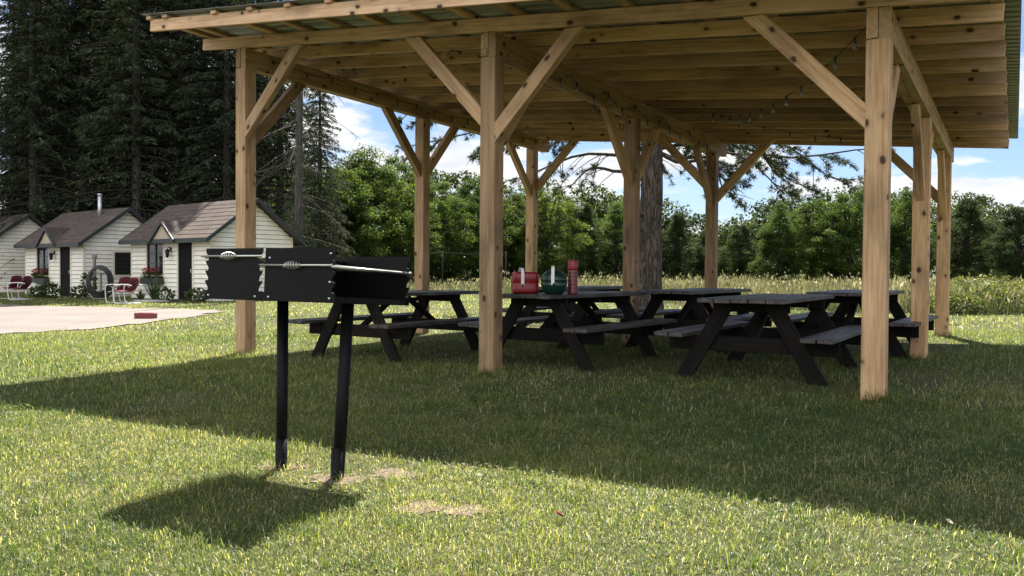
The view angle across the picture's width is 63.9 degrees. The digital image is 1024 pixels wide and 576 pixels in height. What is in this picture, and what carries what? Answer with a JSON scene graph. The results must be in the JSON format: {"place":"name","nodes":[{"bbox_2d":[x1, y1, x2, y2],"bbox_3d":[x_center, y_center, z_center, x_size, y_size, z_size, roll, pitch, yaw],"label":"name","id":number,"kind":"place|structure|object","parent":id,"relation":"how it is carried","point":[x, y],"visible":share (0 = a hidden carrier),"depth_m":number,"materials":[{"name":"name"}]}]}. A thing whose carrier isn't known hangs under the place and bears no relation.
{"place":"outdoors","nodes":[
{"label":"outdoors","id":0,"kind":"place"},
{"bbox_2d":[0,272,1023,575],"bbox_3d":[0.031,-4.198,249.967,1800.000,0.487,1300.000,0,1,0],"label":"ground","id":1,"kind":"structure","parent":0,"point":[620,362],"depth_m":4.56,"materials":[{"name":"green plant"}]},
{"bbox_2d":[0,121,14,215],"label":"spruce tree","id":2,"kind":"object","parent":1,"relation":"on","point":[3,193],"visible":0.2,"depth_m":37.49,"materials":[{"name":"green plant"}]},
{"bbox_2d":[0,275,23,298],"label":"lawn chair","id":3,"kind":"object","parent":1,"relation":"on","point":[17,278],"visible":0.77,"depth_m":28.49,"materials":[{"name":"red metal"}]},
{"bbox_2d":[7,276,34,299],"bbox_3d":[-16.730,-0.012,28.008,0.627,0.822,0.576,0,1,2],"label":"lawn chair","id":4,"kind":"object","parent":1,"relation":"on","point":[26,282],"visible":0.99,"depth_m":27.92,"materials":[{"name":"red metal"}]},
{"bbox_2d":[0,213,44,292],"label":"cabin","id":5,"kind":"object","parent":1,"relation":"on","point":[11,236],"visible":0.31,"depth_m":34.35,"materials":[{"name":"white wood"}]},
{"bbox_2d":[0,0,51,223],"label":"spruce tree","id":6,"kind":"object","parent":1,"relation":"on","point":[1,120],"visible":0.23,"depth_m":38.69,"materials":[{"name":"green plant"}]},
{"bbox_2d":[27,285,46,297],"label":"garden plant","id":7,"kind":"object","parent":1,"relation":"on","point":[31,289],"visible":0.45,"depth_m":29.79,"materials":[{"name":"green plant"}]},
{"bbox_2d":[0,0,74,217],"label":"spruce tree","id":8,"kind":"object","parent":1,"relation":"on","point":[16,121],"visible":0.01,"depth_m":46.08,"materials":[{"name":"green plant"}]},
{"bbox_2d":[0,4,93,217],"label":"spruce tree","id":9,"kind":"object","parent":1,"relation":"on","point":[40,121],"visible":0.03,"depth_m":45.02,"materials":[{"name":"green plant"}]},
{"bbox_2d":[34,282,64,298],"bbox_3d":[-16.431,0.106,29.213,0.966,0.679,0.957,0,1,0],"label":"garden plant","id":10,"kind":"object","parent":1,"relation":"on","point":[46,287],"visible":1,"depth_m":29.08,"materials":[{"name":"green plant"}]},
{"bbox_2d":[0,0,103,279],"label":"spruce tree","id":11,"kind":"object","parent":1,"relation":"on","point":[33,108],"visible":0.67,"depth_m":35.57,"materials":[{"name":"green plant"}]},
{"bbox_2d":[1,0,124,222],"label":"spruce tree","id":12,"kind":"object","parent":1,"relation":"on","point":[17,152],"visible":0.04,"depth_m":39.29,"materials":[{"name":"green plant"}]},
{"bbox_2d":[3,0,151,276],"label":"spruce tree","id":13,"kind":"object","parent":1,"relation":"on","point":[70,35],"visible":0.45,"depth_m":36.17,"materials":[{"name":"green plant"}]},
{"bbox_2d":[68,285,88,298],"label":"garden plant","id":14,"kind":"object","parent":1,"relation":"on","point":[72,290],"visible":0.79,"depth_m":28.69,"materials":[{"name":"green plant"}]},
{"bbox_2d":[14,194,146,296],"bbox_3d":[-16.707,-1.548,32.695,5.794,4.230,4.026,1,2,39],"label":"cabin","id":15,"kind":"object","parent":1,"relation":"on","point":[61,249],"visible":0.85,"depth_m":31.08,"materials":[{"name":"white wood"}]},
{"bbox_2d":[36,247,49,276],"bbox_3d":[-18.328,-1.044,32.145,1.240,1.200,0.068,1,2,39],"label":"window","id":16,"kind":"structure","parent":15,"relation":"in","point":[42,254],"depth_m":32.13,"materials":[{"name":"glass"}]},
{"bbox_2d":[60,247,69,296],"bbox_3d":[-16.790,-0.606,30.912,0.870,1.980,0.075,1,2,39],"label":"door","id":17,"kind":"structure","parent":15,"relation":"in","point":[64,251],"depth_m":30.93,"materials":[{"name":"wood"}]},
{"bbox_2d":[113,251,130,276],"bbox_3d":[-14.660,-0.921,31.172,0.068,0.970,0.970,1,2,39],"label":"window","id":18,"kind":"structure","parent":15,"relation":"in","point":[121,259],"depth_m":31.08,"materials":[{"name":"black glass"}]},
{"bbox_2d":[39,0,127,209],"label":"spruce tree","id":19,"kind":"object","parent":1,"relation":"on","point":[90,91],"depth_m":46.34,"materials":[{"name":"green plant"}]},
{"bbox_2d":[79,272,97,298],"bbox_3d":[-14.671,-0.073,28.499,0.648,0.987,0.653,0,1,0],"label":"garden plant","id":20,"kind":"object","parent":1,"relation":"on","point":[85,285],"visible":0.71,"depth_m":28.43,"materials":[{"name":"green plant"}]},
{"bbox_2d":[92,254,96,297],"bbox_3d":[-14.685,-0.377,28.901,0.150,1.605,0.130,0,1,0],"label":"stake","id":21,"kind":"object","parent":1,"relation":"on","point":[94,256],"visible":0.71,"depth_m":28.85,"materials":[{"name":"grey metal"}]},
{"bbox_2d":[86,265,116,299],"bbox_3d":[-14.035,-0.185,28.189,1.150,1.204,0.373,1,1,8],"label":"garden hose","id":22,"kind":"object","parent":1,"relation":"on","point":[100,294],"visible":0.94,"depth_m":28.13,"materials":[{"name":"black rubber"}]},
{"bbox_2d":[42,0,171,219],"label":"spruce tree","id":23,"kind":"object","parent":1,"relation":"on","point":[81,89],"visible":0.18,"depth_m":36.93,"materials":[{"name":"green plant"}]},
{"bbox_2d":[0,304,222,333],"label":"gravel drive","id":24,"kind":"structure","parent":1,"relation":"on","point":[17,318],"depth_m":18.15,"materials":[{"name":"beige gravel"}]},
{"bbox_2d":[134,312,156,318],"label":"timber block","id":25,"kind":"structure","parent":24,"relation":"on","point":[143,315],"depth_m":17.32,"materials":[{"name":"red wood"}]},
{"bbox_2d":[105,277,129,302],"bbox_3d":[-12.374,0.055,25.906,0.627,0.822,0.576,1,1,20],"label":"lawn chair","id":26,"kind":"object","parent":1,"relation":"on","point":[124,280],"visible":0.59,"depth_m":25.74,"materials":[{"name":"red metal"}]},
{"bbox_2d":[77,3,171,210],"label":"spruce tree","id":27,"kind":"object","parent":1,"relation":"on","point":[126,157],"depth_m":46.93,"materials":[{"name":"green plant"}]},
{"bbox_2d":[112,277,141,303],"bbox_3d":[-11.700,0.065,25.007,0.627,0.822,0.576,1,1,8],"label":"lawn chair","id":28,"kind":"object","parent":1,"relation":"on","point":[133,284],"visible":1,"depth_m":24.91,"materials":[{"name":"red metal"}]},
{"bbox_2d":[64,0,199,282],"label":"spruce tree","id":29,"kind":"object","parent":1,"relation":"on","point":[135,127],"visible":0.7,"depth_m":35.02,"materials":[{"name":"green plant"}]},
{"bbox_2d":[136,288,145,299],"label":"garden plant","id":30,"kind":"object","parent":1,"relation":"on","point":[140,295],"visible":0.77,"depth_m":26.56,"materials":[{"name":"green plant"}]},
{"bbox_2d":[133,299,169,301],"bbox_3d":[-11.569,0.417,26.416,1.160,0.075,1.142,0,1,0],"label":"paving stone","id":31,"kind":"object","parent":1,"relation":"on","point":[151,300],"visible":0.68,"depth_m":25.98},
{"bbox_2d":[142,276,165,299],"bbox_3d":[-11.682,0.009,26.669,0.959,0.905,0.895,0,1,0],"label":"garden plant","id":32,"kind":"object","parent":1,"relation":"on","point":[151,290],"visible":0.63,"depth_m":26.61,"materials":[{"name":"green plant"}]},
{"bbox_2d":[91,0,220,217],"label":"spruce tree","id":33,"kind":"object","parent":1,"relation":"on","point":[149,135],"visible":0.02,"depth_m":40.63,"materials":[{"name":"green plant"}]},
{"bbox_2d":[152,286,174,300],"bbox_3d":[-11.217,0.202,26.502,0.682,0.595,0.792,0,1,-33],"label":"garden plant","id":34,"kind":"object","parent":1,"relation":"on","point":[158,294],"visible":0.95,"depth_m":26.39,"materials":[{"name":"green plant"}]},
{"bbox_2d":[108,0,235,219],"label":"spruce tree","id":35,"kind":"object","parent":1,"relation":"on","point":[181,73],"visible":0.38,"depth_m":36.33,"materials":[{"name":"green plant"}]},
{"bbox_2d":[146,6,216,215],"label":"spruce tree","id":36,"kind":"object","parent":1,"relation":"on","point":[188,109],"depth_m":46.39,"materials":[{"name":"green plant"}]},
{"bbox_2d":[183,288,207,302],"bbox_3d":[-9.825,0.235,25.620,0.838,0.535,0.812,-1,2,-42],"label":"garden plant","id":37,"kind":"object","parent":1,"relation":"on","point":[197,296],"visible":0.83,"depth_m":25.43,"materials":[{"name":"green plant"}]},
{"bbox_2d":[148,0,268,214],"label":"spruce tree","id":38,"kind":"object","parent":1,"relation":"on","point":[234,123],"visible":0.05,"depth_m":38.47,"materials":[{"name":"green plant"}]},
{"bbox_2d":[118,198,304,301],"bbox_3d":[-10.790,-1.233,29.160,5.794,3.675,4.026,1,2,39],"label":"cabin","id":39,"kind":"object","parent":1,"relation":"on","point":[171,244],"visible":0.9,"depth_m":27.93,"materials":[{"name":"white wood"}]},
{"bbox_2d":[146,243,164,275],"bbox_3d":[-12.408,-1.006,28.604,1.240,1.200,0.068,1,2,39],"label":"window","id":40,"kind":"structure","parent":39,"relation":"in","point":[155,256],"depth_m":28.60,"materials":[{"name":"glass"}]},
{"bbox_2d":[179,243,191,298],"bbox_3d":[-10.871,-0.569,27.371,0.870,1.980,0.075,1,2,39],"label":"door","id":41,"kind":"structure","parent":39,"relation":"in","point":[185,249],"depth_m":27.40,"materials":[{"name":"wood"}]},
{"bbox_2d":[165,0,292,223],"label":"spruce tree","id":42,"kind":"object","parent":1,"relation":"on","point":[227,112],"visible":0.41,"depth_m":35.34,"materials":[{"name":"green plant"}]},
{"bbox_2d":[188,0,293,227],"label":"spruce tree","id":43,"kind":"object","parent":1,"relation":"on","point":[231,99],"visible":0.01,"depth_m":47.49,"materials":[{"name":"green plant"}]},
{"bbox_2d":[205,0,312,240],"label":"spruce tree","id":44,"kind":"object","parent":1,"relation":"on","point":[288,138],"visible":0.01,"depth_m":40.64,"materials":[{"name":"green plant"}]},
{"bbox_2d":[226,0,337,246],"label":"spruce tree","id":45,"kind":"object","parent":1,"relation":"on","point":[279,137],"visible":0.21,"depth_m":36.64,"materials":[{"name":"green plant"}]},
{"bbox_2d":[257,464,306,469],"bbox_3d":[-1.252,0.967,4.432,0.300,0.002,0.132,0,1,0],"label":"soil patch","id":46,"kind":"object","parent":1,"relation":"on","point":[295,466],"visible":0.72,"depth_m":4.43,"materials":[{"name":"brown soil"}]},
{"bbox_2d":[235,82,361,256],"bbox_3d":[-7.717,-6.015,29.736,4.463,13.202,4.087,0,1,-16],"label":"bare spruce","id":47,"kind":"object","parent":1,"relation":"on","point":[298,194],"visible":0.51,"depth_m":29.81,"materials":[{"name":"grey plant"}]},
{"bbox_2d":[201,247,411,479],"bbox_3d":[-1.107,0.482,4.459,0.921,1.381,0.691,1,1,29],"label":"park grill","id":48,"kind":"object","parent":1,"relation":"on","point":[319,275],"visible":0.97,"depth_m":4.24,"materials":[{"name":"black paint"}]},
{"bbox_2d":[272,164,357,240],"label":"broadleaf tree","id":49,"kind":"object","parent":1,"relation":"on","point":[303,199],"visible":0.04,"depth_m":49.05,"materials":[{"name":"green plant"}]},
{"bbox_2d":[282,89,355,261],"bbox_3d":[-7.737,-4.692,33.017,3.493,10.582,3.407,1,2,39],"label":"spruce tree","id":50,"kind":"object","parent":1,"relation":"on","point":[318,183],"visible":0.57,"depth_m":32.83,"materials":[{"name":"green plant"}]},
{"bbox_2d":[289,166,390,261],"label":"broadleaf tree","id":51,"kind":"object","parent":1,"relation":"on","point":[368,232],"visible":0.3,"depth_m":46.06,"materials":[{"name":"green plant"}]},
{"bbox_2d":[310,474,375,483],"bbox_3d":[-0.858,0.974,4.195,0.372,0.003,0.204,0,1,0],"label":"soil patch","id":52,"kind":"object","parent":1,"relation":"on","point":[333,481],"visible":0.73,"depth_m":4.18,"materials":[{"name":"brown soil"}]},
{"bbox_2d":[311,142,432,276],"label":"broadleaf tree","id":53,"kind":"object","parent":1,"relation":"on","point":[380,189],"visible":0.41,"depth_m":48.65,"materials":[{"name":"green plant"}]},
{"bbox_2d":[288,290,503,362],"bbox_3d":[-1.404,0.476,10.332,1.625,0.862,2.322,1,1,33],"label":"picnic table","id":54,"kind":"object","parent":1,"relation":"on","point":[402,327],"visible":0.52,"depth_m":9.96,"materials":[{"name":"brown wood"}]},
{"bbox_2d":[369,468,424,478],"bbox_3d":[-0.604,0.971,4.292,0.274,0.004,0.204,1,1,27],"label":"soil patch","id":55,"kind":"object","parent":1,"relation":"on","point":[392,472],"visible":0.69,"depth_m":4.30,"materials":[{"name":"brown soil"}]},
{"bbox_2d":[354,153,442,282],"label":"broadleaf tree","id":56,"kind":"object","parent":1,"relation":"on","point":[393,160],"visible":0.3,"depth_m":52.18,"materials":[{"name":"green plant"}]},
{"bbox_2d":[392,500,453,513],"bbox_3d":[-0.396,0.982,3.667,0.245,0.006,0.230,1,1,37],"label":"soil patch","id":57,"kind":"object","parent":1,"relation":"on","point":[435,508],"visible":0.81,"depth_m":3.67,"materials":[{"name":"beige soil"}]},
{"bbox_2d":[392,178,478,282],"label":"broadleaf tree","id":58,"kind":"object","parent":1,"relation":"on","point":[446,208],"visible":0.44,"depth_m":57.18,"materials":[{"name":"green plant"}]},
{"bbox_2d":[413,251,505,284],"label":"clothesline","id":59,"kind":"object","parent":1,"relation":"on","point":[462,253],"visible":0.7,"depth_m":45.96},
{"bbox_2d":[440,504,492,514],"bbox_3d":[-0.209,0.980,3.625,0.209,0.006,0.166,0,1,-27],"label":"soil patch","id":60,"kind":"object","parent":1,"relation":"on","point":[467,510],"visible":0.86,"depth_m":3.62,"materials":[{"name":"beige soil"}]},
{"bbox_2d":[437,174,525,281],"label":"broadleaf tree","id":61,"kind":"object","parent":1,"relation":"on","point":[473,207],"visible":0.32,"depth_m":60.51,"materials":[{"name":"green plant"}]},
{"bbox_2d":[477,186,543,280],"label":"broadleaf tree","id":62,"kind":"object","parent":1,"relation":"on","point":[516,198],"visible":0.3,"depth_m":63.14,"materials":[{"name":"green plant"}]},
{"bbox_2d":[0,344,1023,575],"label":"lawn clover","id":63,"kind":"object","parent":1,"relation":"on","point":[992,551],"visible":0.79,"depth_m":5.18,"materials":[{"name":"green plant"}]},
{"bbox_2d":[1,156,1023,279],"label":"woodland","id":64,"kind":"object","parent":1,"relation":"on","point":[601,209],"visible":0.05,"depth_m":74.36,"materials":[{"name":"green plant"}]},
{"bbox_2d":[503,184,593,278],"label":"broadleaf tree","id":65,"kind":"object","parent":1,"relation":"on","point":[548,230],"visible":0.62,"depth_m":60.04,"materials":[{"name":"green plant"}]},
{"bbox_2d":[458,291,676,371],"bbox_3d":[0.716,0.484,9.631,1.625,0.862,2.322,1,1,34],"label":"picnic table","id":66,"kind":"object","parent":1,"relation":"on","point":[575,332],"visible":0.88,"depth_m":9.12,"materials":[{"name":"black wood"}]},
{"bbox_2d":[511,268,538,293],"bbox_3d":[0.141,-0.083,9.119,0.286,0.282,0.316,0,1,-6],"label":"cooler","id":67,"kind":"object","parent":66,"relation":"on","point":[522,282],"visible":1,"depth_m":8.98,"materials":[{"name":"red plastic"}]},
{"bbox_2d":[541,266,566,293],"bbox_3d":[0.452,-0.085,8.837,0.285,0.304,0.285,2,2,43],"label":"drink jug","id":68,"kind":"object","parent":66,"relation":"on","point":[553,280],"visible":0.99,"depth_m":8.73,"materials":[{"name":"green plastic"}]},
{"bbox_2d":[568,260,577,293],"bbox_3d":[0.660,-0.118,8.912,0.114,0.370,0.114,0,1,-20],"label":"vacuum flask","id":69,"kind":"object","parent":66,"relation":"on","point":[572,276],"visible":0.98,"depth_m":8.87,"materials":[{"name":"red plastic"}]},
{"bbox_2d":[502,285,645,326],"bbox_3d":[1.017,0.408,12.761,1.625,0.862,2.322,1,1,33],"label":"picnic table","id":70,"kind":"object","parent":1,"relation":"on","point":[528,311],"visible":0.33,"depth_m":12.29,"materials":[{"name":"black wood"}]},
{"bbox_2d":[141,0,1021,400],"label":"pavilion","id":71,"kind":"structure","parent":1,"relation":"on","point":[925,78],"depth_m":9.48,"materials":[{"name":"brown wood"}]},
{"bbox_2d":[268,58,536,144],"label":"string lights","id":72,"kind":"object","parent":71,"relation":"hanging from","point":[355,92],"visible":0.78,"depth_m":12.62,"materials":[{"name":"black plastic"}]},
{"bbox_2d":[593,104,623,130],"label":"string lights","id":73,"kind":"object","parent":71,"relation":"hanging from","point":[599,115],"visible":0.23,"depth_m":11.98,"materials":[{"name":"black plastic"}]},
{"bbox_2d":[533,57,713,150],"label":"string lights","id":74,"kind":"object","parent":71,"relation":"hanging from","point":[608,100],"visible":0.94,"depth_m":10.93,"materials":[{"name":"black plastic"}]},
{"bbox_2d":[709,27,911,144],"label":"string lights","id":75,"kind":"object","parent":71,"relation":"hanging from","point":[855,48],"visible":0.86,"depth_m":9.30,"materials":[{"name":"black plastic"}]},
{"bbox_2d":[563,198,613,280],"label":"broadleaf tree","id":76,"kind":"object","parent":1,"relation":"on","point":[585,215],"visible":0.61,"depth_m":62.34,"materials":[{"name":"green plant"}]},
{"bbox_2d":[586,199,622,280],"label":"broadleaf tree","id":77,"kind":"object","parent":1,"relation":"on","point":[611,227],"visible":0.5,"depth_m":64.97,"materials":[{"name":"green plant"}]},
{"bbox_2d":[394,115,894,309],"bbox_3d":[3.442,-7.759,19.166,12.907,17.300,11.593,-1,2,-40],"label":"pine tree","id":78,"kind":"object","parent":1,"relation":"on","point":[650,243],"visible":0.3,"depth_m":20.36,"materials":[{"name":"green plant"}]},
{"bbox_2d":[662,209,704,281],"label":"broadleaf tree","id":79,"kind":"object","parent":1,"relation":"on","point":[677,229],"visible":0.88,"depth_m":65.49,"materials":[{"name":"green plant"}]},
{"bbox_2d":[607,288,771,353],"bbox_3d":[2.546,0.450,11.291,1.625,0.862,2.322,1,1,33],"label":"picnic table","id":80,"kind":"object","parent":1,"relation":"on","point":[692,311],"visible":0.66,"depth_m":10.75,"materials":[{"name":"black wood"}]},
{"bbox_2d":[681,228,729,280],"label":"broadleaf tree","id":81,"kind":"object","parent":1,"relation":"on","point":[699,270],"visible":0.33,"depth_m":69.48,"materials":[{"name":"green plant"}]},
{"bbox_2d":[407,266,1023,314],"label":"meadow grass","id":82,"kind":"structure","parent":1,"relation":"on","point":[757,285],"depth_m":28.49,"materials":[{"name":"green plant"}]},
{"bbox_2d":[718,220,765,279],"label":"broadleaf tree","id":83,"kind":"object","parent":1,"relation":"on","point":[740,243],"visible":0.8,"depth_m":63.65,"materials":[{"name":"green plant"}]},
{"bbox_2d":[654,293,860,386],"bbox_3d":[2.656,0.513,8.412,1.625,0.862,2.322,1,1,32],"label":"picnic table","id":84,"kind":"object","parent":1,"relation":"on","point":[802,347],"visible":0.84,"depth_m":7.87,"materials":[{"name":"black wood"}]},
{"bbox_2d":[746,201,812,282],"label":"broadleaf tree","id":85,"kind":"object","parent":1,"relation":"on","point":[766,233],"visible":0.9,"depth_m":57.42,"materials":[{"name":"green plant"}]},
{"bbox_2d":[764,198,862,282],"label":"broadleaf tree","id":86,"kind":"object","parent":1,"relation":"on","point":[813,267],"visible":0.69,"depth_m":56.88,"materials":[{"name":"green plant"}]},
{"bbox_2d":[802,189,893,281],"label":"broadleaf tree","id":87,"kind":"object","parent":1,"relation":"on","point":[852,259],"visible":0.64,"depth_m":56.19,"materials":[{"name":"green plant"}]},
{"bbox_2d":[770,289,937,358],"bbox_3d":[4.476,0.470,10.631,1.625,0.862,2.322,1,1,33],"label":"picnic table","id":88,"kind":"object","parent":1,"relation":"on","point":[901,324],"visible":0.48,"depth_m":10.13,"materials":[{"name":"black wood"}]},
{"bbox_2d":[889,187,935,282],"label":"broadleaf tree","id":89,"kind":"object","parent":1,"relation":"on","point":[900,239],"visible":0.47,"depth_m":59.34,"materials":[{"name":"green plant"}]},
{"bbox_2d":[929,292,984,314],"bbox_3d":[10.061,0.369,18.601,1.147,0.589,1.130,0,1,0],"label":"weed clump","id":90,"kind":"object","parent":1,"relation":"on","point":[976,307],"visible":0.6,"depth_m":18.31,"materials":[{"name":"green plant"}]},
{"bbox_2d":[950,275,980,297],"bbox_3d":[11.806,0.129,21.511,1.056,0.936,1.021,0,1,0],"label":"weed clump","id":91,"kind":"object","parent":1,"relation":"on","point":[959,279],"visible":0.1,"depth_m":21.43,"materials":[{"name":"green plant"}]},
{"bbox_2d":[930,192,1012,280],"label":"broadleaf tree","id":92,"kind":"object","parent":1,"relation":"on","point":[970,255],"visible":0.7,"depth_m":56.16,"materials":[{"name":"green plant"}]},
{"bbox_2d":[950,280,1015,312],"bbox_3d":[10.873,0.226,19.215,1.664,0.838,1.628,0,1,0],"label":"weed clump","id":93,"kind":"object","parent":1,"relation":"on","point":[963,285],"visible":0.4,"depth_m":18.88,"materials":[{"name":"green plant"}]},
{"bbox_2d":[969,216,1004,279],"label":"broadleaf tree","id":94,"kind":"object","parent":1,"relation":"on","point":[987,273],"visible":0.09,"depth_m":65.61,"materials":[{"name":"green plant"}]},
{"bbox_2d":[956,274,1023,312],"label":"weed clump","id":95,"kind":"object","parent":1,"relation":"on","point":[1001,279],"visible":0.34,"depth_m":19.31,"materials":[{"name":"green plant"}]},
{"bbox_2d":[981,201,1023,281],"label":"broadleaf tree","id":96,"kind":"object","parent":1,"relation":"on","point":[1014,261],"visible":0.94,"depth_m":47.73,"materials":[{"name":"green plant"}]},
{"bbox_2d":[983,279,1023,312],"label":"weed clump","id":97,"kind":"object","parent":1,"relation":"on","point":[1011,288],"visible":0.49,"depth_m":18.91,"materials":[{"name":"green plant"}]},
{"bbox_2d":[0,0,1023,274],"label":"sky","id":98,"kind":"structure","parent":0,"point":[998,172],"materials":[{"name":"blue"}]}
]}

